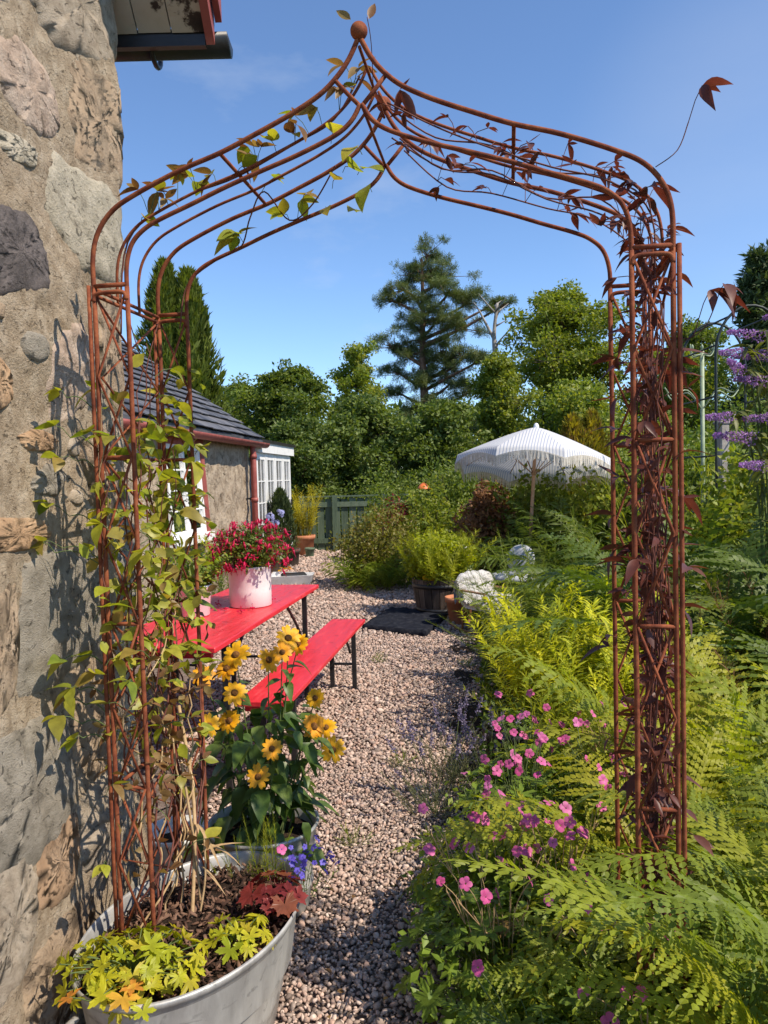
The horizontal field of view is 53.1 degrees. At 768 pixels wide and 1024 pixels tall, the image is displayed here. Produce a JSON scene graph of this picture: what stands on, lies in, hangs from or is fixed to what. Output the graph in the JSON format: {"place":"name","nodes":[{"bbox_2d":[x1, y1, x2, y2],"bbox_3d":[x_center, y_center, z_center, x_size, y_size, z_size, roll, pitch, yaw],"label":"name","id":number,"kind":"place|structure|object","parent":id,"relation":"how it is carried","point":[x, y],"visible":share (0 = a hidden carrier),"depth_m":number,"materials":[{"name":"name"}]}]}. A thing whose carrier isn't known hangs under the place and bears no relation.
{"place":"outdoors","nodes":[
{"label":"outdoors","id":0,"kind":"place"},
{"bbox_2d":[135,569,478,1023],"bbox_3d":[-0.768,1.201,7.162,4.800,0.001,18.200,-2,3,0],"label":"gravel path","id":1,"kind":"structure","parent":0,"point":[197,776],"depth_m":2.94,"materials":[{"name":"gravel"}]},
{"bbox_2d":[248,439,295,544],"bbox_3d":[-2.854,-0.122,13.560,2.130,2.150,2.760,-1,3,5],"label":"conservatory","id":2,"kind":"object","parent":1,"relation":"on","point":[273,464],"visible":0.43,"depth_m":13.05,"materials":[{"name":"white paint"}]},
{"bbox_2d":[256,452,268,540],"bbox_3d":[-1.975,-0.050,12.452,0.075,1.810,0.620,-1,3,5],"label":"door","id":3,"kind":"structure","parent":2,"relation":"in","point":[263,506],"depth_m":12.46,"materials":[{"name":"white paint"}]},
{"bbox_2d":[294,534,314,555],"bbox_3d":[-1.563,0.651,15.044,0.449,0.400,0.449,-2,3,0],"label":"terracotta pot","id":4,"kind":"object","parent":1,"relation":"on","point":[305,542],"visible":0.68,"depth_m":14.87,"materials":[{"name":"ceramic"}]},
{"bbox_2d":[291,483,323,535],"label":"yellow bamboo","id":5,"kind":"object","parent":4,"relation":"in","point":[302,523],"visible":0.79,"depth_m":14.92,"materials":[{"name":"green plant"}]},
{"bbox_2d":[298,494,407,550],"bbox_3d":[-0.412,0.221,15.668,2.667,1.160,0.125,-1,3,3],"label":"garden fence","id":6,"kind":"object","parent":1,"relation":"on","point":[333,505],"visible":0.28,"depth_m":15.71,"materials":[{"name":"green paint"}]},
{"bbox_2d":[293,510,349,548],"bbox_3d":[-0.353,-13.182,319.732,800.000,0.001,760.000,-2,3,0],"label":"ground","id":7,"kind":"structure","parent":0,"point":[332,529],"depth_m":24.16,"materials":[{"name":"green plant"}]},
{"bbox_2d":[0,0,232,1023],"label":"stone building","id":8,"kind":"structure","parent":7,"relation":"on","point":[61,152],"depth_m":2.03,"materials":[{"name":"grey stone"}]},
{"bbox_2d":[134,255,232,415],"bbox_3d":[-4.519,-2.404,17.248,2.301,6.457,2.324,-2,3,0],"label":"cypress tree","id":9,"kind":"object","parent":7,"relation":"on","point":[172,287],"visible":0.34,"depth_m":16.57,"materials":[{"name":"green plant"}]},
{"bbox_2d":[121,340,269,623],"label":"cottage","id":10,"kind":"structure","parent":7,"relation":"on","point":[224,481],"depth_m":10.11,"materials":[{"name":"white paint"}]},
{"bbox_2d":[166,443,206,538],"bbox_3d":[-2.326,-0.256,8.968,0.102,1.050,1.186,-1,3,5],"label":"window","id":11,"kind":"structure","parent":10,"relation":"in","point":[181,467],"depth_m":8.92,"materials":[{"name":"white paint"}]},
{"bbox_2d":[218,372,272,449],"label":"leafy tree","id":12,"kind":"object","parent":7,"relation":"on","point":[230,388],"visible":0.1,"depth_m":23.40,"materials":[{"name":"green plant"}]},
{"bbox_2d":[220,358,337,481],"bbox_3d":[-2.979,-1.932,22.120,3.880,4.994,3.248,-1,3,18],"label":"leafy tree","id":13,"kind":"object","parent":7,"relation":"on","point":[282,396],"visible":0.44,"depth_m":21.48,"materials":[{"name":"green plant"}]},
{"bbox_2d":[249,412,349,537],"bbox_3d":[-2.123,-0.836,18.709,2.690,3.169,2.868,-2,3,0],"label":"dark tree","id":14,"kind":"object","parent":7,"relation":"on","point":[312,451],"visible":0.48,"depth_m":18.19,"materials":[{"name":"green plant"}]},
{"bbox_2d":[319,338,388,481],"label":"birch tree","id":15,"kind":"object","parent":7,"relation":"on","point":[356,372],"visible":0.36,"depth_m":23.55,"materials":[{"name":"green plant"}]},
{"bbox_2d":[314,392,424,518],"bbox_3d":[-0.326,-1.229,19.489,2.776,3.702,3.018,-2,3,0],"label":"dark tree","id":16,"kind":"object","parent":7,"relation":"on","point":[356,422],"visible":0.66,"depth_m":19.01,"materials":[{"name":"green plant"}]},
{"bbox_2d":[331,460,442,531],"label":"garden shrub","id":17,"kind":"object","parent":7,"relation":"on","point":[396,490],"visible":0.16,"depth_m":16.64,"materials":[{"name":"green plant"}]},
{"bbox_2d":[366,232,517,478],"bbox_3d":[1.915,-4.920,27.541,5.725,10.205,4.080,-2,3,0],"label":"scots pine","id":18,"kind":"object","parent":7,"relation":"on","point":[436,276],"visible":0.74,"depth_m":27.37,"materials":[{"name":"green plant"}]},
{"bbox_2d":[390,395,493,490],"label":"dark tree","id":19,"kind":"object","parent":7,"relation":"on","point":[445,424],"visible":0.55,"depth_m":19.63,"materials":[{"name":"green plant"}]},
{"bbox_2d":[464,348,547,482],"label":"oak tree","id":20,"kind":"object","parent":7,"relation":"on","point":[496,381],"visible":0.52,"depth_m":22.35,"materials":[{"name":"green plant"}]},
{"bbox_2d":[498,278,647,431],"bbox_3d":[5.849,-3.663,24.593,4.886,7.757,5.516,-2,3,0],"label":"oak tree","id":21,"kind":"object","parent":7,"relation":"on","point":[563,352],"visible":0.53,"depth_m":23.97,"materials":[{"name":"green plant"}]},
{"bbox_2d":[515,371,630,455],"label":"leafy tree","id":22,"kind":"object","parent":7,"relation":"on","point":[577,396],"visible":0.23,"depth_m":18.27,"materials":[{"name":"green plant"}]},
{"bbox_2d":[614,344,736,459],"bbox_3d":[8.217,-2.225,21.911,3.727,5.022,3.175,-4,4,-42],"label":"leafy tree","id":23,"kind":"object","parent":7,"relation":"on","point":[708,382],"visible":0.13,"depth_m":21.22,"materials":[{"name":"green plant"}]},
{"bbox_2d":[616,313,739,443],"bbox_3d":[9.369,-3.023,24.032,3.444,6.356,4.829,-2,3,-13],"label":"leafy tree","id":24,"kind":"object","parent":7,"relation":"on","point":[705,336],"visible":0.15,"depth_m":23.14,"materials":[{"name":"green plant"}]},
{"bbox_2d":[712,239,767,445],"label":"spruce tree","id":25,"kind":"object","parent":7,"relation":"on","point":[752,284],"visible":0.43,"depth_m":19.52,"materials":[{"name":"plant"}]},
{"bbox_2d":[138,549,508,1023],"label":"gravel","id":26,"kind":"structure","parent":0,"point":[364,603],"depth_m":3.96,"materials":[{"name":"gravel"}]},
{"bbox_2d":[152,806,203,872],"bbox_3d":[-0.747,1.230,2.779,0.230,0.327,0.228,-2,3,0],"label":"white bucket","id":27,"kind":"object","parent":26,"relation":"on","point":[167,834],"visible":0.13,"depth_m":2.79,"materials":[{"name":"paint"}]},
{"bbox_2d":[66,851,300,1023],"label":"galvanised tub","id":28,"kind":"object","parent":26,"relation":"on","point":[240,990],"visible":0.56,"depth_m":1.99,"materials":[{"name":"metal"}]},
{"bbox_2d":[52,936,135,973],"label":"lime geranium","id":29,"kind":"object","parent":28,"relation":"in","point":[66,961],"visible":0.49,"depth_m":1.88,"materials":[{"name":"green plant"}]},
{"bbox_2d":[58,976,168,1021],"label":"amber geranium","id":30,"kind":"object","parent":28,"relation":"in","point":[125,999],"visible":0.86,"depth_m":1.70,"materials":[{"name":"orange plant"}]},
{"bbox_2d":[50,921,207,1023],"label":"lime geranium","id":31,"kind":"object","parent":28,"relation":"on","point":[146,969],"visible":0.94,"depth_m":1.80,"materials":[{"name":"green plant"}]},
{"bbox_2d":[30,58,383,932],"bbox_3d":[-0.446,-0.003,2.111,0.938,2.300,0.594,-2,3,0],"label":"climbing plant","id":32,"kind":"object","parent":28,"relation":"on","point":[160,508],"visible":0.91,"depth_m":2.07,"materials":[{"name":"green plant"}]},
{"bbox_2d":[177,705,241,917],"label":"dry stalk","id":33,"kind":"object","parent":28,"relation":"on","point":[195,868],"visible":0.91,"depth_m":2.14,"materials":[{"name":"plant"}]},
{"bbox_2d":[201,913,275,964],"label":"lime geranium","id":34,"kind":"object","parent":28,"relation":"in","point":[242,945],"visible":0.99,"depth_m":1.93,"materials":[{"name":"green plant"}]},
{"bbox_2d":[237,869,308,917],"bbox_3d":[-0.304,1.049,2.113,0.195,0.104,0.215,-2,3,0],"label":"heuchera","id":35,"kind":"object","parent":28,"relation":"on","point":[272,901],"visible":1,"depth_m":2.08,"materials":[{"name":"red plant"}]},
{"bbox_2d":[262,835,339,897],"bbox_3d":[-0.231,1.021,2.223,0.206,0.146,0.217,-3,3,-34],"label":"lobelia","id":36,"kind":"object","parent":28,"relation":"on","point":[292,858],"visible":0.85,"depth_m":2.21,"materials":[{"name":"blue plant"}]},
{"bbox_2d":[133,584,318,788],"bbox_3d":[-0.891,0.940,4.458,0.600,0.760,1.980,-1,3,9],"label":"beer table","id":37,"kind":"object","parent":26,"relation":"on","point":[232,625],"visible":0.45,"depth_m":4.12,"materials":[{"name":"red paint"}]},
{"bbox_2d":[179,583,211,617],"bbox_3d":[-1.042,0.486,4.246,0.186,0.170,0.186,-2,3,0],"label":"white pot","id":38,"kind":"object","parent":37,"relation":"on","point":[205,610],"visible":0.29,"depth_m":4.19,"materials":[{"name":"ceramic"}]},
{"bbox_2d":[152,549,232,588],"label":"leafy herb","id":39,"kind":"object","parent":38,"relation":"in","point":[208,572],"visible":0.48,"depth_m":4.19,"materials":[{"name":"green plant"}]},
{"bbox_2d":[228,565,271,608],"bbox_3d":[-0.791,0.433,4.539,0.258,0.236,0.258,-2,3,0],"label":"enamel pot","id":40,"kind":"object","parent":37,"relation":"on","point":[253,586],"visible":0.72,"depth_m":4.43,"materials":[{"name":"metal"}]},
{"bbox_2d":[205,518,298,577],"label":"fuchsia plant","id":41,"kind":"object","parent":40,"relation":"in","point":[250,548],"visible":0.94,"depth_m":4.44,"materials":[{"name":"red plant"}]},
{"bbox_2d":[208,798,318,917],"bbox_3d":[-0.422,1.237,2.714,0.395,0.303,0.395,-1,3,16],"label":"round tub","id":42,"kind":"object","parent":26,"relation":"on","point":[297,841],"visible":0.3,"depth_m":2.68,"materials":[{"name":"metal"}]},
{"bbox_2d":[183,625,345,872],"bbox_3d":[-0.426,0.822,2.697,0.594,0.842,0.555,-2,3,0],"label":"heliopsis plant","id":43,"kind":"object","parent":42,"relation":"in","point":[275,768],"visible":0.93,"depth_m":2.62,"materials":[{"name":"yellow plant"}]},
{"bbox_2d":[264,486,298,567],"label":"dwarf conifer","id":44,"kind":"object","parent":26,"relation":"on","point":[280,499],"visible":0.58,"depth_m":12.66,"materials":[{"name":"green plant"}]},
{"bbox_2d":[238,619,364,778],"bbox_3d":[-0.410,1.069,4.646,0.250,0.460,2.080,-1,3,9],"label":"bench","id":45,"kind":"object","parent":26,"relation":"on","point":[328,641],"visible":0.62,"depth_m":4.49,"materials":[{"name":"red paint"}]},
{"bbox_2d":[362,606,447,636],"bbox_3d":[0.233,1.097,7.830,0.719,0.068,1.264,-1,3,17],"label":"floor mat","id":46,"kind":"object","parent":26,"relation":"on","point":[404,620],"visible":0.96,"depth_m":7.62,"materials":[{"name":"black fabric"}]},
{"bbox_2d":[412,575,454,615],"bbox_3d":[0.624,0.903,8.301,0.642,0.400,0.642,-2,3,0],"label":"half barrel","id":47,"kind":"object","parent":26,"relation":"on","point":[430,598],"visible":0.48,"depth_m":8.04,"materials":[{"name":"brown wood"}]},
{"bbox_2d":[392,521,496,585],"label":"shrub","id":48,"kind":"object","parent":47,"relation":"on","point":[445,555],"visible":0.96,"depth_m":8.09,"materials":[{"name":"green plant"}]},
{"bbox_2d":[115,0,767,439],"label":"sky","id":49,"kind":"structure","parent":0,"point":[626,75],"materials":[{"name":"blue"}]},
{"bbox_2d":[439,569,767,969],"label":"soil bed","id":50,"kind":"object","parent":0,"point":[471,708],"visible":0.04,"depth_m":4.84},
{"bbox_2d":[324,497,423,587],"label":"shrub","id":51,"kind":"object","parent":50,"relation":"on","point":[371,537],"visible":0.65,"depth_m":10.43,"materials":[{"name":"green plant"}]},
{"bbox_2d":[86,21,687,1000],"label":"garden arch","id":52,"kind":"structure","parent":50,"relation":"on","point":[674,343],"depth_m":1.93,"materials":[{"name":"metal"}]},
{"bbox_2d":[386,475,470,578],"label":"rose shrub","id":53,"kind":"object","parent":50,"relation":"on","point":[442,514],"visible":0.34,"depth_m":11.13,"materials":[{"name":"green plant"}]},
{"bbox_2d":[380,716,483,819],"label":"lavender","id":54,"kind":"object","parent":50,"relation":"on","point":[435,806],"visible":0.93,"depth_m":3.39,"materials":[{"name":"green plant"}]},
{"bbox_2d":[395,451,503,530],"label":"rose shrub","id":55,"kind":"object","parent":50,"relation":"on","point":[453,492],"visible":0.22,"depth_m":12.09,"materials":[{"name":"green plant"}]},
{"bbox_2d":[406,687,496,785],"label":"lavender","id":56,"kind":"object","parent":50,"relation":"on","point":[454,747],"visible":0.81,"depth_m":3.74,"materials":[{"name":"green plant"}]},
{"bbox_2d":[457,510,499,570],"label":"beech shrub","id":57,"kind":"object","parent":50,"relation":"on","point":[474,527],"visible":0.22,"depth_m":10.08,"materials":[{"name":"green plant"}]},
{"bbox_2d":[449,586,517,634],"bbox_3d":[1.004,0.892,7.230,0.432,0.492,0.785,-3,3,-33],"label":"rocking chair","id":58,"kind":"object","parent":50,"relation":"on","point":[462,624],"visible":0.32,"depth_m":7.28,"materials":[{"name":"brown wood"}]},
{"bbox_2d":[453,570,520,631],"bbox_3d":[0.999,0.839,7.234,0.454,0.556,0.643,-3,3,-33],"label":"sheepskin throw","id":59,"kind":"object","parent":58,"relation":"on","point":[486,577],"visible":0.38,"depth_m":7.30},
{"bbox_2d":[392,765,577,970],"bbox_3d":[0.338,1.131,2.471,0.644,0.602,0.607,-2,3,0],"label":"pink geranium","id":60,"kind":"object","parent":50,"relation":"on","point":[423,892],"visible":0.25,"depth_m":2.39,"materials":[{"name":"green plant"}]},
{"bbox_2d":[451,475,521,571],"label":"beech shrub","id":61,"kind":"object","parent":50,"relation":"on","point":[482,498],"visible":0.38,"depth_m":10.33,"materials":[{"name":"brown plant"}]},
{"bbox_2d":[391,803,606,1023],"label":"pink geranium","id":62,"kind":"object","parent":50,"relation":"on","point":[455,939],"visible":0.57,"depth_m":2.04,"materials":[{"name":"green plant"}]},
{"bbox_2d":[433,503,599,650],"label":"fern","id":63,"kind":"object","parent":50,"relation":"on","point":[511,583],"visible":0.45,"depth_m":5.72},
{"bbox_2d":[444,689,597,819],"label":"pink geranium","id":64,"kind":"object","parent":50,"relation":"on","point":[476,784],"visible":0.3,"depth_m":3.14,"materials":[{"name":"green plant"}]},
{"bbox_2d":[451,725,605,886],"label":"pink geranium","id":65,"kind":"object","parent":50,"relation":"on","point":[518,760],"visible":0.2,"depth_m":2.77,"materials":[{"name":"green plant"}]},
{"bbox_2d":[455,423,610,571],"bbox_3d":[1.819,-0.022,9.248,1.816,2.103,1.830,-3,3,-32],"label":"parasol","id":66,"kind":"object","parent":50,"relation":"on","point":[504,459],"visible":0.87,"depth_m":8.93,"materials":[{"name":"white fabric"}]},
{"bbox_2d":[447,774,632,970],"bbox_3d":[0.544,1.120,2.300,0.592,0.610,0.620,-4,4,-44],"label":"pink geranium","id":67,"kind":"object","parent":50,"relation":"on","point":[552,843],"visible":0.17,"depth_m":2.22,"materials":[{"name":"green plant"}]},
{"bbox_2d":[464,520,618,622],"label":"fern","id":68,"kind":"object","parent":50,"relation":"on","point":[536,550],"visible":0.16,"depth_m":7.84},
{"bbox_2d":[480,462,604,569],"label":"garden shrub","id":69,"kind":"object","parent":50,"relation":"on","point":[522,495],"visible":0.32,"depth_m":9.90,"materials":[{"name":"green plant"}]},
{"bbox_2d":[458,959,630,1023],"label":"pink geranium","id":70,"kind":"object","parent":50,"relation":"on","point":[479,970],"visible":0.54,"depth_m":1.73,"materials":[{"name":"green plant"}]},
{"bbox_2d":[463,641,640,755],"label":"green clump","id":71,"kind":"object","parent":50,"relation":"on","point":[539,697],"visible":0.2,"depth_m":4.11,"materials":[{"name":"green plant"}]},
{"bbox_2d":[469,488,637,584],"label":"fern","id":72,"kind":"object","parent":50,"relation":"on","point":[490,553],"visible":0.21,"depth_m":8.70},
{"bbox_2d":[369,77,749,995],"bbox_3d":[0.450,0.150,1.951,0.863,2.398,0.429,-1,3,21],"label":"climbing plant","id":73,"kind":"object","parent":50,"relation":"on","point":[657,795],"visible":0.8,"depth_m":1.83,"materials":[{"name":"red plant"}]},
{"bbox_2d":[436,976,685,1023],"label":"fern","id":74,"kind":"object","parent":50,"relation":"on","point":[583,1015],"visible":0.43,"depth_m":1.73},
{"bbox_2d":[485,492,642,602],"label":"fern","id":75,"kind":"object","parent":50,"relation":"on","point":[529,540],"visible":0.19,"depth_m":8.68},
{"bbox_2d":[453,913,676,1023],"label":"pink geranium","id":76,"kind":"object","parent":50,"relation":"on","point":[573,998],"visible":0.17,"depth_m":1.81,"materials":[{"name":"green plant"}]},
{"bbox_2d":[457,569,690,721],"bbox_3d":[1.133,0.794,4.641,1.422,0.830,1.266,1,3,40],"label":"golden clump","id":77,"kind":"object","parent":50,"relation":"on","point":[512,672],"visible":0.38,"depth_m":4.40,"materials":[{"name":"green plant"}]},
{"bbox_2d":[447,918,703,1023],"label":"fern","id":78,"kind":"object","parent":50,"relation":"on","point":[548,947],"visible":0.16,"depth_m":1.87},
{"bbox_2d":[389,698,767,1023],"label":"fern","id":79,"kind":"object","parent":50,"relation":"on","point":[555,814],"visible":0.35,"depth_m":2.36,"materials":[{"name":"plant"}]},
{"bbox_2d":[552,407,616,514],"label":"golden conifer","id":80,"kind":"object","parent":50,"relation":"on","point":[573,429],"visible":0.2,"depth_m":11.11,"materials":[{"name":"green plant"}]},
{"bbox_2d":[443,853,767,1023],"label":"fern","id":81,"kind":"object","parent":50,"relation":"on","point":[707,975],"visible":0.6,"depth_m":1.47,"materials":[{"name":"plant"}]},
{"bbox_2d":[540,452,685,562],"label":"garden shrub","id":82,"kind":"object","parent":50,"relation":"on","point":[577,490],"visible":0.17,"depth_m":9.43,"materials":[{"name":"green plant"}]},
{"bbox_2d":[552,701,674,843],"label":"pink geranium","id":83,"kind":"object","parent":50,"relation":"on","point":[588,723],"visible":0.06,"depth_m":3.07,"materials":[{"name":"green plant"}]},
{"bbox_2d":[533,717,696,888],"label":"pink geranium","id":84,"kind":"object","parent":50,"relation":"on","point":[565,738],"visible":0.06,"depth_m":2.71,"materials":[{"name":"green plant"}]},
{"bbox_2d":[468,571,763,1023],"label":"ground cover","id":85,"kind":"object","parent":50,"relation":"on","point":[483,745],"visible":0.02,"depth_m":4.23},
{"bbox_2d":[594,789,767,1023],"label":"fern","id":86,"kind":"object","parent":85,"relation":"on","point":[743,852],"visible":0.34,"depth_m":1.88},
{"bbox_2d":[506,650,727,785],"bbox_3d":[1.133,0.955,3.433,0.966,0.618,1.034,-3,3,-33],"label":"green clump","id":87,"kind":"object","parent":50,"relation":"on","point":[550,698],"visible":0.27,"depth_m":3.46,"materials":[{"name":"green plant"}]},
{"bbox_2d":[470,633,767,822],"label":"fern","id":88,"kind":"object","parent":50,"relation":"on","point":[585,701],"visible":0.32,"depth_m":3.27,"materials":[{"name":"plant"}]},
{"bbox_2d":[479,514,767,746],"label":"fern","id":89,"kind":"object","parent":50,"relation":"on","point":[760,644],"visible":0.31,"depth_m":4.14,"materials":[{"name":"plant"}]},
{"bbox_2d":[483,531,767,680],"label":"fern","id":90,"kind":"object","parent":50,"relation":"on","point":[593,582],"visible":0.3,"depth_m":5.00,"materials":[{"name":"plant"}]},
{"bbox_2d":[538,893,724,1023],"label":"pink geranium","id":91,"kind":"object","parent":50,"relation":"on","point":[646,1011],"visible":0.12,"depth_m":1.74,"materials":[{"name":"green plant"}]},
{"bbox_2d":[501,764,767,1016],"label":"fern","id":92,"kind":"object","parent":50,"relation":"on","point":[735,913],"visible":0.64,"depth_m":1.55,"materials":[{"name":"plant"}]},
{"bbox_2d":[517,614,764,734],"bbox_3d":[1.257,0.888,4.003,1.119,0.693,1.144,-3,3,-35],"label":"golden clump","id":93,"kind":"object","parent":50,"relation":"on","point":[604,684],"visible":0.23,"depth_m":3.90,"materials":[{"name":"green plant"}]},
{"bbox_2d":[520,637,767,898],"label":"fern","id":94,"kind":"object","parent":50,"relation":"on","point":[736,695],"visible":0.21,"depth_m":2.72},
{"bbox_2d":[522,582,767,721],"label":"fern","id":95,"kind":"object","parent":50,"relation":"on","point":[761,606],"visible":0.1,"depth_m":4.03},
{"bbox_2d":[542,712,767,1023],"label":"fern","id":96,"kind":"object","parent":50,"relation":"on","point":[724,865],"visible":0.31,"depth_m":1.76,"materials":[{"name":"plant"}]},
{"bbox_2d":[573,907,751,1023],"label":"fern","id":97,"kind":"object","parent":50,"relation":"on","point":[716,946],"visible":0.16,"depth_m":1.74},
{"bbox_2d":[567,495,767,652],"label":"fern","id":98,"kind":"object","parent":50,"relation":"on","point":[711,524],"visible":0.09,"depth_m":4.79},
{"bbox_2d":[584,413,756,550],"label":"garden shrub","id":99,"kind":"object","parent":50,"relation":"on","point":[688,436],"visible":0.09,"depth_m":9.01,"materials":[{"name":"green plant"}]},
{"bbox_2d":[583,622,767,853],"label":"fern","id":100,"kind":"object","parent":50,"relation":"on","point":[707,696],"visible":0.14,"depth_m":3.35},
{"bbox_2d":[596,567,767,722],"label":"fern","id":101,"kind":"object","parent":50,"relation":"on","point":[721,610],"visible":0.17,"depth_m":3.93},
{"bbox_2d":[632,538,767,716],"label":"fern","id":102,"kind":"object","parent":50,"relation":"on","point":[710,601],"visible":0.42,"depth_m":4.34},
{"bbox_2d":[664,342,741,502],"bbox_3d":[3.322,-0.347,7.997,0.719,2.780,0.719,0,3,22],"label":"ornate stake","id":103,"kind":"object","parent":50,"relation":"on","point":[702,405],"visible":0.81,"depth_m":7.95,"materials":[{"name":"white metal"}]},
{"bbox_2d":[662,652,767,853],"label":"fern","id":104,"kind":"object","parent":50,"relation":"on","point":[689,664],"visible":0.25,"depth_m":2.91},
{"bbox_2d":[678,443,767,584],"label":"garden shrub","id":105,"kind":"object","parent":50,"relation":"on","point":[734,490],"visible":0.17,"depth_m":6.20,"materials":[{"name":"green plant"}]},
{"bbox_2d":[683,304,767,512],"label":"wire arch","id":106,"kind":"structure","parent":50,"relation":"on","point":[722,325],"depth_m":6.49,"materials":[{"name":"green metal"}]},
{"bbox_2d":[705,314,767,626],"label":"buddleia","id":107,"kind":"object","parent":50,"relation":"on","point":[760,444],"visible":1,"depth_m":4.54,"materials":[{"name":"purple plant"}]},
{"bbox_2d":[572,453,758,591],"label":"fern","id":108,"kind":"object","parent":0,"point":[689,492],"depth_m":6.54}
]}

